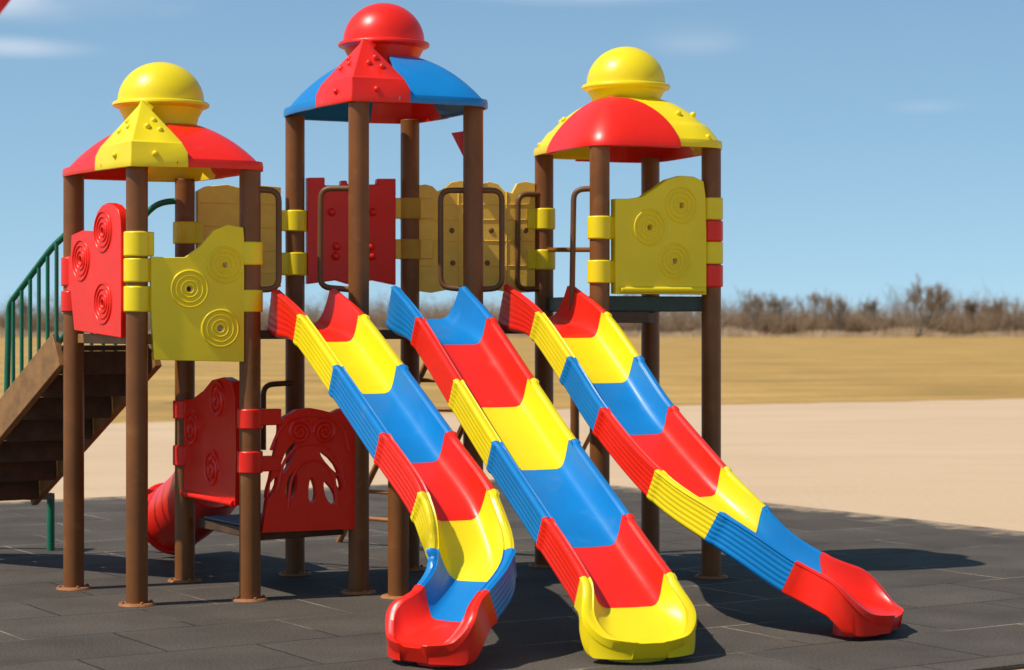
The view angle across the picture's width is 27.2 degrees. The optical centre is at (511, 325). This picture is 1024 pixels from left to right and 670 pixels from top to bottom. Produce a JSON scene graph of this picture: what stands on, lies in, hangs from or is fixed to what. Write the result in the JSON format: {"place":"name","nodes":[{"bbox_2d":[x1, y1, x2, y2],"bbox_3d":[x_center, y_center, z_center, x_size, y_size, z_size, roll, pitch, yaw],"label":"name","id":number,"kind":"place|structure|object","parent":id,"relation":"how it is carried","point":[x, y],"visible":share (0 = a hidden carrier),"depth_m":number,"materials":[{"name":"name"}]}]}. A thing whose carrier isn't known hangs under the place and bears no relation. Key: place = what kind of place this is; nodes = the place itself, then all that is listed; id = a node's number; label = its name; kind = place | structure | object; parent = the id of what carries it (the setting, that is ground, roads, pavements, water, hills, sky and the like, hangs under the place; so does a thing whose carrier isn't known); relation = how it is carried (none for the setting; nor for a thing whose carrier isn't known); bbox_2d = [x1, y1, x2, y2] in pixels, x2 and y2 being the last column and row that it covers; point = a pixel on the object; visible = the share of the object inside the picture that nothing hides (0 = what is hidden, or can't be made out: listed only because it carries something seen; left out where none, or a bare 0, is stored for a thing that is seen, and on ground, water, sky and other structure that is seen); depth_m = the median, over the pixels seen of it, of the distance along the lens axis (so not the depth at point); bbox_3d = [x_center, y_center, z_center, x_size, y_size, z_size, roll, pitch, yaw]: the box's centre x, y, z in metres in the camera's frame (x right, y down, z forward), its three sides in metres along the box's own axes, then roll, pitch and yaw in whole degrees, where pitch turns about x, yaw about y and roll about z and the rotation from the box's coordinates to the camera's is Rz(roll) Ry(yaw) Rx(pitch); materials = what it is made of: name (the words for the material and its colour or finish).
{"place":"outdoors","nodes":[
{"label":"outdoors","id":0,"kind":"place"},
{"bbox_2d":[0,0,9,12],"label":"flagpole","id":1,"kind":"object","parent":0,"point":[3,4],"depth_m":45.05,"materials":[{"name":"metal"}]},
{"bbox_2d":[56,62,354,607],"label":"play tower","id":2,"kind":"structure","parent":0,"point":[228,265],"depth_m":13.15,"materials":[{"name":"brown paint"}]},
{"bbox_2d":[278,3,554,594],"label":"play tower","id":3,"kind":"structure","parent":0,"point":[456,235],"depth_m":14.39,"materials":[{"name":"brown paint"}]},
{"bbox_2d":[0,479,1023,669],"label":"rubber paving","id":4,"kind":"structure","parent":0,"point":[955,592],"depth_m":12.76,"materials":[{"name":"grey rubber"}]},
{"bbox_2d":[0,198,174,550],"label":"staircase","id":5,"kind":"structure","parent":4,"relation":"on","point":[31,433],"depth_m":14.22,"materials":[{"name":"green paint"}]},
{"bbox_2d":[148,471,234,554],"bbox_3d":[-2.249,1.221,15.067,0.583,0.930,1.508,0,0,-23],"label":"tunnel slide","id":6,"kind":"object","parent":4,"relation":"on","point":[161,517],"visible":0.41,"depth_m":15.21,"materials":[{"name":"red plastic"}]},
{"bbox_2d":[267,289,516,666],"bbox_3d":[-0.601,0.734,11.909,0.899,1.932,3.127,0,0,-19],"label":"slide","id":7,"kind":"object","parent":4,"relation":"on","point":[449,609],"visible":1,"depth_m":11.45,"materials":[{"name":"multicoloured plastic"}]},
{"bbox_2d":[336,362,462,541],"bbox_3d":[-0.826,0.938,15.745,0.432,1.560,2.084,0,0,-34],"label":"climbing ladder","id":8,"kind":"object","parent":4,"relation":"on","point":[375,468],"visible":0.14,"depth_m":15.95,"materials":[{"name":"orange paint"}]},
{"bbox_2d":[386,286,696,662],"bbox_3d":[0.063,0.724,12.064,0.612,1.952,3.263,0,0,-24],"label":"slide","id":9,"kind":"object","parent":4,"relation":"on","point":[622,586],"visible":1,"depth_m":11.71,"materials":[{"name":"multicoloured plastic"}]},
{"bbox_2d":[498,284,903,636],"bbox_3d":[0.958,0.714,12.678,0.906,1.972,3.260,0,0,-38],"label":"slide","id":10,"kind":"object","parent":4,"relation":"on","point":[667,459],"visible":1,"depth_m":12.45,"materials":[{"name":"multicoloured plastic"}]},
{"bbox_2d":[0,399,1023,669],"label":"sand","id":11,"kind":"structure","parent":0,"point":[952,461],"depth_m":27.66,"materials":[{"name":"beige sand"}]},
{"bbox_2d":[0,326,1023,422],"bbox_3d":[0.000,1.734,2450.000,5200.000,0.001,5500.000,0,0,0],"label":"grass field","id":12,"kind":"structure","parent":0,"point":[780,370],"depth_m":79.67,"materials":[{"name":"plant"}]},
{"bbox_2d":[6,295,27,327],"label":"bare tree","id":13,"kind":"object","parent":12,"relation":"on","point":[25,306],"visible":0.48,"depth_m":322.12,"materials":[{"name":"brown plant"}]},
{"bbox_2d":[0,325,1023,336],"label":"tall dry grass","id":14,"kind":"structure","parent":12,"relation":"on","point":[732,332],"depth_m":311.24,"materials":[{"name":"beige plant"}]},
{"bbox_2d":[0,274,1023,336],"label":"thicket","id":15,"kind":"object","parent":12,"relation":"on","point":[950,324],"visible":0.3,"depth_m":324.70,"materials":[{"name":"brown plant"}]},
{"bbox_2d":[734,286,768,333],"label":"bare tree","id":16,"kind":"object","parent":12,"relation":"on","point":[754,302],"visible":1,"depth_m":320.52,"materials":[{"name":"brown plant"}]},
{"bbox_2d":[761,292,794,332],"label":"bare tree","id":17,"kind":"object","parent":12,"relation":"on","point":[775,303],"visible":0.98,"depth_m":325.24,"materials":[{"name":"brown plant"}]},
{"bbox_2d":[794,287,834,331],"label":"bare tree","id":18,"kind":"object","parent":12,"relation":"on","point":[817,297],"visible":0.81,"depth_m":322.29,"materials":[{"name":"brown plant"}]},
{"bbox_2d":[823,292,854,331],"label":"bare tree","id":19,"kind":"object","parent":12,"relation":"on","point":[840,306],"visible":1,"depth_m":317.98,"materials":[{"name":"brown plant"}]},
{"bbox_2d":[858,296,881,328],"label":"bare tree","id":20,"kind":"object","parent":12,"relation":"on","point":[871,308],"visible":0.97,"depth_m":324.02,"materials":[{"name":"brown plant"}]},
{"bbox_2d":[901,274,955,336],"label":"bare tree","id":21,"kind":"object","parent":12,"relation":"on","point":[939,298],"visible":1,"depth_m":305.20,"materials":[{"name":"brown plant"}]},
{"bbox_2d":[963,298,987,333],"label":"bare tree","id":22,"kind":"object","parent":12,"relation":"on","point":[970,307],"visible":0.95,"depth_m":319.46,"materials":[{"name":"brown plant"}]},
{"bbox_2d":[977,296,1017,333],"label":"bare tree","id":23,"kind":"object","parent":12,"relation":"on","point":[991,308],"visible":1,"depth_m":314.86,"materials":[{"name":"brown plant"}]},
{"bbox_2d":[0,0,1023,325],"label":"sky","id":24,"kind":"structure","parent":0,"point":[866,144],"materials":[{"name":"blue"}]},
{"bbox_2d":[515,47,727,578],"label":"play tower","id":25,"kind":"structure","parent":0,"point":[657,227],"depth_m":14.18,"materials":[{"name":"brown paint"}]}
]}

